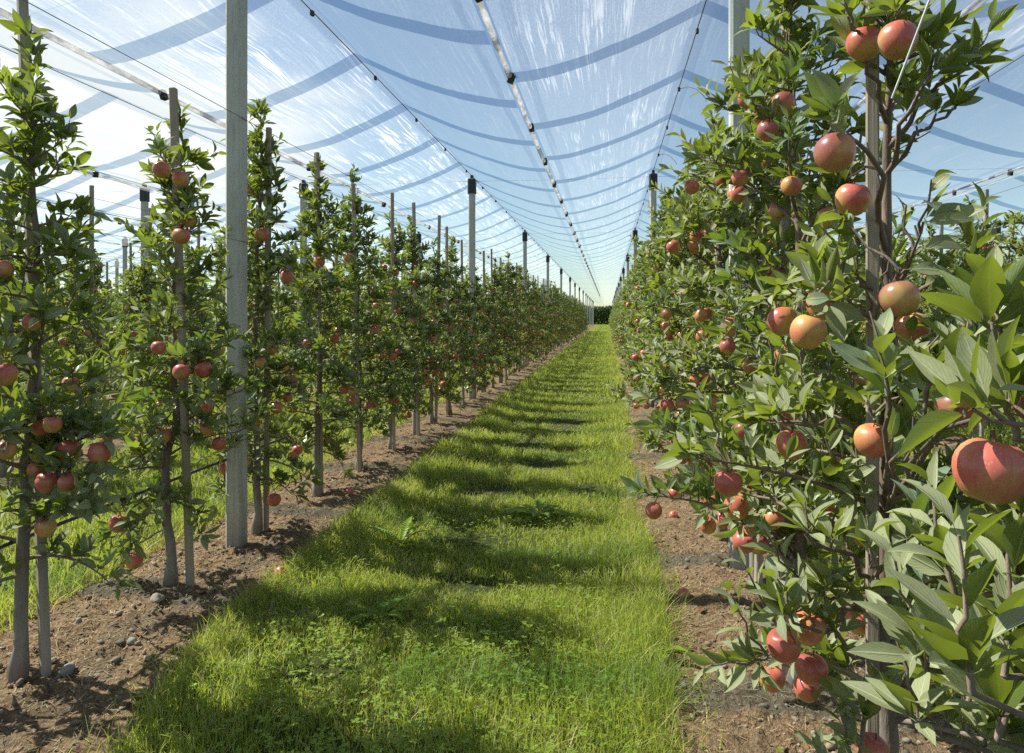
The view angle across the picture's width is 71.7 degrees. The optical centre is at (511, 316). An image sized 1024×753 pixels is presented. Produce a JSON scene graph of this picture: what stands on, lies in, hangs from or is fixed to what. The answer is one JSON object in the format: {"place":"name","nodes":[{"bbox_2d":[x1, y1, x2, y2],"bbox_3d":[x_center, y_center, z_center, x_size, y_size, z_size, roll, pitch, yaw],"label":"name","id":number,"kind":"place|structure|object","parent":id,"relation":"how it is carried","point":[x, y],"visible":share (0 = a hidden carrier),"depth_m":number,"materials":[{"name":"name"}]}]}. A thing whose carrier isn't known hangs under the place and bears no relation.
{"place":"outdoors","nodes":[
{"label":"outdoors","id":0,"kind":"place"},
{"bbox_2d":[170,56,567,290],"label":"film roof","id":1,"kind":"structure","parent":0,"point":[387,140],"depth_m":9.70,"materials":[{"name":"plastic"}]},
{"bbox_2d":[0,7,584,304],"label":"gutter cable","id":2,"kind":"object","parent":1,"relation":"attached to","point":[163,94],"visible":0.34,"depth_m":6.51,"materials":[{"name":"white plastic"}]},
{"bbox_2d":[0,321,1023,752],"bbox_3d":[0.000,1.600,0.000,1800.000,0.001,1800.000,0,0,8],"label":"ground","id":3,"kind":"structure","parent":0,"point":[476,541],"depth_m":3.83,"materials":[{"name":"green plant"}]},
{"bbox_2d":[122,236,127,358],"bbox_3d":[-12.686,-0.412,23.235,0.145,4.405,0.145,0,0,8],"label":"concrete post","id":4,"kind":"object","parent":3,"relation":"on","point":[124,240],"visible":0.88,"depth_m":23.18,"materials":[{"name":"grey concrete"}]},
{"bbox_2d":[140,184,149,392],"bbox_3d":[-7.274,-0.412,14.026,0.145,4.405,0.145,0,0,7],"label":"concrete post","id":5,"kind":"object","parent":3,"relation":"on","point":[145,197],"visible":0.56,"depth_m":13.97,"materials":[{"name":"grey concrete"}]},
{"bbox_2d":[55,356,375,411],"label":"soil strip","id":6,"kind":"object","parent":3,"relation":"on","point":[108,402],"visible":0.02,"depth_m":13.09,"materials":[{"name":"soil"}]},
{"bbox_2d":[14,249,72,392],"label":"apple tree","id":7,"kind":"object","parent":6,"relation":"on","point":[52,289],"visible":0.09,"depth_m":11.64,"materials":[{"name":"green plant"}]},
{"bbox_2d":[70,257,120,392],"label":"apple tree","id":8,"kind":"object","parent":6,"relation":"on","point":[105,297],"visible":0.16,"depth_m":12.70,"materials":[{"name":"green plant"}]},
{"bbox_2d":[103,252,155,385],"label":"apple tree","id":9,"kind":"object","parent":6,"relation":"on","point":[118,294],"visible":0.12,"depth_m":13.53,"materials":[{"name":"green plant"}]},
{"bbox_2d":[0,342,512,500],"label":"soil strip","id":10,"kind":"object","parent":3,"relation":"on","point":[118,444],"visible":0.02,"depth_m":8.08,"materials":[{"name":"brown soil"}]},
{"bbox_2d":[0,181,79,476],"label":"apple tree","id":11,"kind":"object","parent":10,"relation":"on","point":[4,467],"visible":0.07,"depth_m":6.88,"materials":[{"name":"green plant"}]},
{"bbox_2d":[41,229,129,454],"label":"apple tree","id":12,"kind":"object","parent":10,"relation":"on","point":[72,338],"visible":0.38,"depth_m":7.79,"materials":[{"name":"green plant"}]},
{"bbox_2d":[89,185,93,446],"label":"tree stake","id":13,"kind":"object","parent":10,"relation":"on","point":[91,193],"visible":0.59,"depth_m":7.94,"materials":[{"name":"grey wood"}]},
{"bbox_2d":[104,245,175,425],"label":"apple tree","id":14,"kind":"object","parent":10,"relation":"on","point":[143,299],"visible":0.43,"depth_m":8.81,"materials":[{"name":"green plant"}]},
{"bbox_2d":[159,240,222,424],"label":"apple tree","id":15,"kind":"object","parent":10,"relation":"on","point":[190,333],"visible":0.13,"depth_m":9.90,"materials":[{"name":"green plant"}]},
{"bbox_2d":[189,231,263,369],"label":"apple tree","id":16,"kind":"object","parent":10,"relation":"on","point":[218,267],"visible":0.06,"depth_m":10.91,"materials":[{"name":"green plant"}]},
{"bbox_2d":[247,258,285,400],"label":"apple tree","id":17,"kind":"object","parent":10,"relation":"on","point":[275,345],"depth_m":11.99,"materials":[{"name":"green plant"}]},
{"bbox_2d":[271,247,315,387],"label":"apple tree","id":18,"kind":"object","parent":10,"relation":"on","point":[290,317],"visible":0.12,"depth_m":13.06,"materials":[{"name":"green plant"}]},
{"bbox_2d":[286,242,338,392],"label":"apple tree","id":19,"kind":"object","parent":10,"relation":"on","point":[324,357],"visible":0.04,"depth_m":14.04,"materials":[{"name":"green plant"}]},
{"bbox_2d":[360,255,389,379],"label":"apple tree","id":20,"kind":"object","parent":10,"relation":"on","point":[363,300],"visible":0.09,"depth_m":17.19,"materials":[{"name":"green plant"}]},
{"bbox_2d":[0,325,595,752],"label":"soil strip","id":21,"kind":"object","parent":3,"relation":"on","point":[80,645],"visible":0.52,"depth_m":3.77,"materials":[{"name":"brown soil"}]},
{"bbox_2d":[16,0,51,676],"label":"tree stake","id":22,"kind":"object","parent":21,"relation":"on","point":[43,614],"depth_m":3.09,"materials":[{"name":"grey wood"}]},
{"bbox_2d":[0,8,144,683],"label":"apple tree","id":23,"kind":"object","parent":21,"relation":"on","point":[51,448],"visible":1,"depth_m":3.00,"materials":[{"name":"green plant"}]},
{"bbox_2d":[63,102,277,585],"bbox_3d":[-1.989,0.185,3.992,1.118,2.900,1.165,0,0,8],"label":"apple tree","id":24,"kind":"object","parent":21,"relation":"on","point":[139,446],"visible":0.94,"depth_m":4.05,"materials":[{"name":"green plant"}]},
{"bbox_2d":[169,87,194,586],"bbox_3d":[-1.903,0.181,4.090,0.041,3.000,0.038,-2,0,5],"label":"tree stake","id":25,"kind":"object","parent":21,"relation":"on","point":[183,384],"visible":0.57,"depth_m":4.07,"materials":[{"name":"grey wood"}]},
{"bbox_2d":[226,0,246,547],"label":"concrete post","id":26,"kind":"object","parent":21,"relation":"on","point":[236,219],"visible":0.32,"depth_m":4.76,"materials":[{"name":"grey concrete"}]},
{"bbox_2d":[158,98,329,534],"bbox_3d":[-1.846,0.022,5.035,1.047,3.223,1.175,0,0,8],"label":"apple tree","id":27,"kind":"object","parent":21,"relation":"on","point":[258,216],"visible":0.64,"depth_m":5.06,"materials":[{"name":"green plant"}]},
{"bbox_2d":[263,127,271,531],"bbox_3d":[-1.776,0.155,5.148,0.039,3.050,0.040,0,0,-8],"label":"tree stake","id":28,"kind":"object","parent":21,"relation":"on","point":[267,326],"visible":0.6,"depth_m":5.13,"materials":[{"name":"grey wood"}]},
{"bbox_2d":[314,152,323,493],"bbox_3d":[-1.680,0.130,6.167,0.038,3.100,0.038,0,1,32],"label":"tree stake","id":29,"kind":"object","parent":21,"relation":"on","point":[317,194],"visible":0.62,"depth_m":6.14,"materials":[{"name":"grey wood"}]},
{"bbox_2d":[260,155,386,496],"bbox_3d":[-1.669,0.111,6.159,1.076,3.040,1.225,0,0,8],"label":"apple tree","id":30,"kind":"object","parent":21,"relation":"on","point":[323,234],"visible":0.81,"depth_m":6.13,"materials":[{"name":"green plant"}]},
{"bbox_2d":[351,183,360,472],"bbox_3d":[-1.552,0.180,7.071,0.113,3.000,0.047,0,0,-34],"label":"tree stake","id":31,"kind":"object","parent":21,"relation":"on","point":[355,299],"visible":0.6,"depth_m":7.06,"materials":[{"name":"grey wood"}]},
{"bbox_2d":[308,163,418,469],"bbox_3d":[-1.539,0.046,7.173,0.950,3.174,1.131,0,0,38],"label":"apple tree","id":32,"kind":"object","parent":21,"relation":"on","point":[353,270],"visible":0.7,"depth_m":7.12,"materials":[{"name":"green plant"}]},
{"bbox_2d":[353,210,428,449],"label":"apple tree","id":33,"kind":"object","parent":21,"relation":"on","point":[401,326],"visible":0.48,"depth_m":8.19,"materials":[{"name":"green plant"}]},
{"bbox_2d":[390,192,395,450],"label":"tree stake","id":34,"kind":"object","parent":21,"relation":"on","point":[393,311],"visible":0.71,"depth_m":8.11,"materials":[{"name":"grey wood"}]},
{"bbox_2d":[412,202,419,435],"bbox_3d":[-1.239,0.105,9.156,0.112,3.150,0.047,0,0,-17],"label":"tree stake","id":35,"kind":"object","parent":21,"relation":"on","point":[415,331],"visible":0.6,"depth_m":9.14,"materials":[{"name":"grey wood"}]},
{"bbox_2d":[378,215,462,435],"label":"apple tree","id":36,"kind":"object","parent":21,"relation":"on","point":[431,328],"visible":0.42,"depth_m":9.14,"materials":[{"name":"green plant"}]},
{"bbox_2d":[402,236,464,422],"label":"apple tree","id":37,"kind":"object","parent":21,"relation":"on","point":[441,314],"visible":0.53,"depth_m":10.18,"materials":[{"name":"green plant"}]},
{"bbox_2d":[434,215,440,422],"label":"tree stake","id":38,"kind":"object","parent":21,"relation":"on","point":[438,259],"visible":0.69,"depth_m":10.29,"materials":[{"name":"grey wood"}]},
{"bbox_2d":[445,226,448,414],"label":"tree stake","id":39,"kind":"object","parent":21,"relation":"on","point":[446,299],"visible":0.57,"depth_m":11.19,"materials":[{"name":"grey wood"}]},
{"bbox_2d":[421,235,484,414],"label":"apple tree","id":40,"kind":"object","parent":21,"relation":"on","point":[455,291],"visible":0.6,"depth_m":11.28,"materials":[{"name":"green plant"}]},
{"bbox_2d":[460,240,464,405],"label":"tree stake","id":41,"kind":"object","parent":21,"relation":"on","point":[461,262],"visible":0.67,"depth_m":12.22,"materials":[{"name":"grey wood"}]},
{"bbox_2d":[441,264,491,404],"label":"apple tree","id":42,"kind":"object","parent":21,"relation":"on","point":[475,324],"visible":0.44,"depth_m":12.25,"materials":[{"name":"green plant"}]},
{"bbox_2d":[451,256,502,388],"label":"apple tree","id":43,"kind":"object","parent":21,"relation":"on","point":[481,306],"visible":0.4,"depth_m":13.22,"materials":[{"name":"green plant"}]},
{"bbox_2d":[464,270,508,392],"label":"apple tree","id":44,"kind":"object","parent":21,"relation":"on","point":[491,303],"visible":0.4,"depth_m":14.25,"materials":[{"name":"green plant"}]},
{"bbox_2d":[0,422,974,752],"bbox_3d":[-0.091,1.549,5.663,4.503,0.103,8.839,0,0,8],"label":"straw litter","id":45,"kind":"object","parent":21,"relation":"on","point":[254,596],"visible":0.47,"depth_m":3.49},
{"bbox_2d":[480,258,514,387],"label":"apple tree","id":46,"kind":"object","parent":21,"relation":"on","point":[500,329],"visible":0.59,"depth_m":15.40,"materials":[{"name":"green plant"}]},
{"bbox_2d":[486,261,518,382],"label":"apple tree","id":47,"kind":"object","parent":21,"relation":"on","point":[504,277],"visible":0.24,"depth_m":16.31,"materials":[{"name":"green plant"}]},
{"bbox_2d":[489,251,525,378],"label":"apple tree","id":48,"kind":"object","parent":21,"relation":"on","point":[513,309],"visible":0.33,"depth_m":17.43,"materials":[{"name":"green plant"}]},
{"bbox_2d":[23,0,584,303],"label":"trellis wire","id":49,"kind":"object","parent":48,"relation":"attached to","point":[213,102],"visible":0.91,"depth_m":4.15,"materials":[{"name":"grey metal"}]},
{"bbox_2d":[490,269,528,375],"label":"apple tree","id":50,"kind":"object","parent":21,"relation":"on","point":[522,333],"visible":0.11,"depth_m":18.37,"materials":[{"name":"green plant"}]},
{"bbox_2d":[503,263,541,371],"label":"apple tree","id":51,"kind":"object","parent":21,"relation":"on","point":[525,313],"visible":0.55,"depth_m":19.56,"materials":[{"name":"green plant"}]},
{"bbox_2d":[517,266,547,368],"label":"apple tree","id":52,"kind":"object","parent":21,"relation":"on","point":[536,355],"visible":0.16,"depth_m":20.63,"materials":[{"name":"green plant"}]},
{"bbox_2d":[527,269,548,363],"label":"apple tree","id":53,"kind":"object","parent":21,"relation":"on","point":[539,303],"visible":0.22,"depth_m":22.59,"materials":[{"name":"green plant"}]},
{"bbox_2d":[529,281,550,362],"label":"apple tree","id":54,"kind":"object","parent":21,"relation":"on","point":[541,331],"visible":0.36,"depth_m":23.55,"materials":[{"name":"green plant"}]},
{"bbox_2d":[530,284,558,356],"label":"apple tree","id":55,"kind":"object","parent":21,"relation":"on","point":[550,334],"visible":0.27,"depth_m":26.78,"materials":[{"name":"green plant"}]},
{"bbox_2d":[0,192,510,296],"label":"trellis wire","id":56,"kind":"object","parent":55,"relation":"attached to","point":[188,230],"visible":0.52,"depth_m":3.98,"materials":[{"name":"grey metal"}]},
{"bbox_2d":[549,281,562,348],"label":"apple tree","id":57,"kind":"object","parent":21,"relation":"on","point":[552,295],"visible":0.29,"depth_m":30.75,"materials":[{"name":"green plant"}]},
{"bbox_2d":[299,179,307,390],"bbox_3d":[-4.003,-0.412,13.583,0.145,4.405,0.145,0,0,7],"label":"concrete post","id":58,"kind":"object","parent":3,"relation":"on","point":[303,205],"visible":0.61,"depth_m":13.53,"materials":[{"name":"grey concrete"}]},
{"bbox_2d":[0,46,489,263],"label":"ridge cable","id":59,"kind":"object","parent":58,"relation":"attached to","point":[167,120],"visible":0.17,"depth_m":8.79,"materials":[{"name":"grey metal"}]},
{"bbox_2d":[343,596,416,629],"bbox_3d":[-0.703,1.560,3.758,0.392,0.064,0.371,0,0,-7],"label":"weed plant","id":60,"kind":"object","parent":3,"relation":"on","point":[393,602],"visible":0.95,"depth_m":3.75,"materials":[{"name":"green plant"}]},
{"bbox_2d":[364,516,428,546],"bbox_3d":[-0.764,1.519,4.915,0.443,0.143,0.439,0,0,24],"label":"weed plant","id":61,"kind":"object","parent":3,"relation":"on","point":[406,531],"visible":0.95,"depth_m":4.93,"materials":[{"name":"green plant"}]},
{"bbox_2d":[15,271,791,356],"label":"distant apple trees","id":62,"kind":"object","parent":3,"relation":"on","point":[106,291],"visible":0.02,"depth_m":20.32,"materials":[{"name":"green plant"}]},
{"bbox_2d":[468,175,475,399],"bbox_3d":[-0.742,-0.412,13.139,0.145,4.405,0.145,0,0,9],"label":"concrete post","id":63,"kind":"object","parent":3,"relation":"on","point":[471,186],"visible":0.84,"depth_m":13.08,"materials":[{"name":"grey concrete"}]},
{"bbox_2d":[0,487,977,752],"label":"clover","id":64,"kind":"object","parent":3,"relation":"on","point":[394,713],"visible":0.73,"depth_m":3.07,"materials":[{"name":"green plant"}]},
{"bbox_2d":[522,230,526,366],"bbox_3d":[0.391,-0.412,21.454,0.145,4.405,0.145,0,0,7],"label":"concrete post","id":65,"kind":"object","parent":3,"relation":"on","point":[524,236],"visible":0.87,"depth_m":21.40,"materials":[{"name":"grey concrete"}]},
{"bbox_2d":[497,498,573,523],"bbox_3d":[0.182,1.548,5.622,0.590,0.110,0.566,0,0,-33],"label":"weed plant","id":66,"kind":"object","parent":3,"relation":"on","point":[540,502],"visible":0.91,"depth_m":5.67,"materials":[{"name":"green plant"}]},
{"bbox_2d":[584,305,611,324],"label":"hedge","id":67,"kind":"object","parent":3,"relation":"on","point":[602,314],"visible":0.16,"depth_m":136.96,"materials":[{"name":"green plant"}]},
{"bbox_2d":[649,170,657,402],"bbox_3d":[2.528,-0.412,12.695,0.145,4.405,0.145,0,0,7],"label":"concrete post","id":68,"kind":"object","parent":3,"relation":"on","point":[653,176],"visible":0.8,"depth_m":12.64,"materials":[{"name":"grey concrete"}]},
{"bbox_2d":[613,333,1008,752],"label":"soil strip","id":69,"kind":"object","parent":3,"relation":"on","point":[754,741],"visible":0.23,"depth_m":3.19,"materials":[{"name":"brown soil"}]},
{"bbox_2d":[0,423,980,752],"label":"gravel","id":70,"kind":"structure","parent":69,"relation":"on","point":[206,571],"depth_m":3.59,"materials":[{"name":"brown soil"}]},
{"bbox_2d":[615,258,648,392],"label":"apple tree","id":71,"kind":"object","parent":69,"relation":"on","point":[634,271],"visible":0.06,"depth_m":14.56,"materials":[{"name":"green plant"}]},
{"bbox_2d":[615,221,658,414],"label":"apple tree","id":72,"kind":"object","parent":69,"relation":"on","point":[629,303],"visible":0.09,"depth_m":11.13,"materials":[{"name":"green plant"}]},
{"bbox_2d":[599,213,687,421],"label":"apple tree","id":73,"kind":"object","parent":69,"relation":"on","point":[646,404],"visible":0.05,"depth_m":8.09,"materials":[{"name":"green plant"}]},
{"bbox_2d":[620,240,672,414],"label":"apple tree","id":74,"kind":"object","parent":69,"relation":"on","point":[634,305],"visible":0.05,"depth_m":10.08,"materials":[{"name":"green plant"}]},
{"bbox_2d":[619,195,676,416],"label":"apple tree","id":75,"kind":"object","parent":69,"relation":"on","point":[641,325],"visible":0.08,"depth_m":8.96,"materials":[{"name":"green plant"}]},
{"bbox_2d":[625,628,693,659],"bbox_3d":[0.671,1.536,3.294,0.347,0.108,0.322,0,0,19],"label":"weed plant","id":76,"kind":"object","parent":69,"relation":"on","point":[679,648],"visible":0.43,"depth_m":3.29,"materials":[{"name":"green plant"}]},
{"bbox_2d":[621,175,722,466],"bbox_3d":[1.846,0.101,7.073,1.176,3.059,1.319,0,0,-13],"label":"apple tree","id":77,"kind":"object","parent":69,"relation":"on","point":[646,345],"visible":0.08,"depth_m":7.21,"materials":[{"name":"green plant"}]},
{"bbox_2d":[634,166,728,437],"bbox_3d":[1.681,0.113,6.026,1.276,3.044,1.576,0,0,8],"label":"apple tree","id":78,"kind":"object","parent":69,"relation":"on","point":[677,327],"visible":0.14,"depth_m":6.13,"materials":[{"name":"green plant"}]},
{"bbox_2d":[627,109,813,533],"bbox_3d":[1.522,0.067,5.063,1.392,3.128,1.348,0,0,8],"label":"apple tree","id":79,"kind":"object","parent":69,"relation":"on","point":[700,252],"visible":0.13,"depth_m":4.95,"materials":[{"name":"green plant"}]},
{"bbox_2d":[729,0,749,570],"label":"concrete post","id":80,"kind":"object","parent":69,"relation":"on","point":[737,20],"visible":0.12,"depth_m":4.32,"materials":[{"name":"grey concrete"}]},
{"bbox_2d":[625,79,865,580],"bbox_3d":[1.401,0.110,3.981,1.508,3.046,1.446,0,0,8],"label":"apple tree","id":81,"kind":"object","parent":69,"relation":"on","point":[719,212],"visible":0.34,"depth_m":3.91,"materials":[{"name":"green plant"}]},
{"bbox_2d":[754,100,770,594],"bbox_3d":[1.396,0.130,3.940,0.107,3.100,0.047,0,0,24],"label":"tree stake","id":82,"kind":"object","parent":69,"relation":"on","point":[758,561],"visible":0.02,"depth_m":3.93,"materials":[{"name":"grey wood"}]},
{"bbox_2d":[619,0,942,687],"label":"apple tree","id":83,"kind":"object","parent":69,"relation":"on","point":[777,118],"visible":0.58,"depth_m":2.90,"materials":[{"name":"green plant"}]},
{"bbox_2d":[780,6,790,675],"bbox_3d":[1.171,0.155,3.035,0.038,3.050,0.040,0,0,15],"label":"tree stake","id":84,"kind":"object","parent":69,"relation":"on","point":[785,222],"depth_m":3.02,"materials":[{"name":"grey wood"}]},
{"bbox_2d":[654,0,1023,752],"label":"apple tree","id":85,"kind":"object","parent":69,"relation":"on","point":[830,500],"visible":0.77,"depth_m":1.81,"materials":[{"name":"green plant"}]},
{"bbox_2d":[891,0,930,97],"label":"tie cord","id":86,"kind":"object","parent":85,"relation":"attached to","point":[911,46],"visible":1,"depth_m":1.52,"materials":[{"name":"fabric"}]},
{"bbox_2d":[866,0,878,734],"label":"tree stake","id":87,"kind":"object","parent":69,"relation":"on","point":[872,280],"depth_m":1.92,"materials":[{"name":"grey wood"}]},
{"bbox_2d":[841,244,1023,752],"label":"apple tree","id":88,"kind":"object","parent":69,"relation":"on","point":[969,642],"visible":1,"depth_m":0.86,"materials":[{"name":"green plant"}]},
{"bbox_2d":[813,390,971,460],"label":"soil strip","id":89,"kind":"object","parent":3,"relation":"on","point":[951,442],"visible":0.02,"depth_m":8.79,"materials":[{"name":"soil"}]},
{"bbox_2d":[898,219,958,347],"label":"apple tree","id":90,"kind":"object","parent":89,"relation":"on","point":[919,280],"visible":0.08,"depth_m":8.88,"materials":[{"name":"green plant"}]},
{"bbox_2d":[979,189,988,437],"bbox_3d":[5.288,0.130,7.944,0.038,3.100,0.038,1,1,4],"label":"tree stake","id":91,"kind":"object","parent":89,"relation":"on","point":[982,421],"visible":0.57,"depth_m":7.94,"materials":[{"name":"grey wood"}]},
{"bbox_2d":[993,209,1023,411],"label":"apple tree","id":92,"kind":"object","parent":89,"relation":"on","point":[1014,218],"visible":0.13,"depth_m":7.01,"materials":[{"name":"green plant"}]},
{"bbox_2d":[921,195,1015,438],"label":"apple tree","id":93,"kind":"object","parent":3,"relation":"on","point":[960,254],"visible":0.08,"depth_m":7.76,"materials":[{"name":"green plant"}]},
{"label":"apple tree","id":94,"kind":"object","parent":3,"relation":"on","visible":0},
{"bbox_2d":[0,338,549,548],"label":"drip hose","id":95,"kind":"object","parent":94,"relation":"attached to","point":[7,544],"visible":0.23,"depth_m":4.01,"materials":[{"name":"grey plastic"}]},
{"bbox_2d":[0,0,1023,308],"label":"sky","id":96,"kind":"structure","parent":0,"point":[597,82],"materials":[{"name":"blue"}]},
{"bbox_3d":[-1.754,-0.412,30.225,0.145,4.405,0.145,0,0,8],"label":"concrete post","id":97,"kind":"object","parent":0,"visible":0},
{"bbox_2d":[75,106,480,264],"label":"film roof","id":98,"kind":"structure","parent":97,"relation":"attached to","point":[162,134],"depth_m":9.48,"materials":[{"name":"plastic"}]},
{"bbox_2d":[0,151,482,281],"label":"gutter cable","id":99,"kind":"object","parent":98,"relation":"attached to","point":[95,174],"visible":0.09,"depth_m":11.36,"materials":[{"name":"grey metal"}]},
{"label":"film roof","id":100,"kind":"object","parent":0,"visible":0},
{"bbox_2d":[475,0,602,302],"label":"gutter cable","id":101,"kind":"object","parent":100,"relation":"attached to","point":[510,75],"visible":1,"depth_m":6.67,"materials":[{"name":"white plastic"}]},
{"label":"film roof","id":102,"kind":"object","parent":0,"visible":0},
{"bbox_2d":[760,0,985,186],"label":"gutter cable","id":103,"kind":"object","parent":102,"relation":"attached to","point":[973,5],"visible":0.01,"depth_m":5.15,"materials":[{"name":"grey metal"}]},
{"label":"film roof","id":104,"kind":"object","parent":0,"visible":0},
{"bbox_2d":[833,165,1023,235],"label":"gutter cable","id":105,"kind":"object","parent":104,"relation":"attached to","point":[1009,172],"visible":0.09,"depth_m":11.47,"materials":[{"name":"grey metal"}]},
{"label":"concrete post","id":106,"kind":"object","parent":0,"visible":0},
{"bbox_2d":[301,0,573,280],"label":"ridge cable","id":107,"kind":"object","parent":106,"relation":"attached to","point":[312,13],"visible":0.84,"depth_m":8.17,"materials":[{"name":"grey metal"}]},
{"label":"concrete post","id":108,"kind":"object","parent":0,"visible":0},
{"bbox_2d":[619,0,706,280],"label":"ridge cable","id":109,"kind":"object","parent":108,"relation":"attached to","point":[696,32],"visible":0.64,"depth_m":8.05,"materials":[{"name":"grey metal"}]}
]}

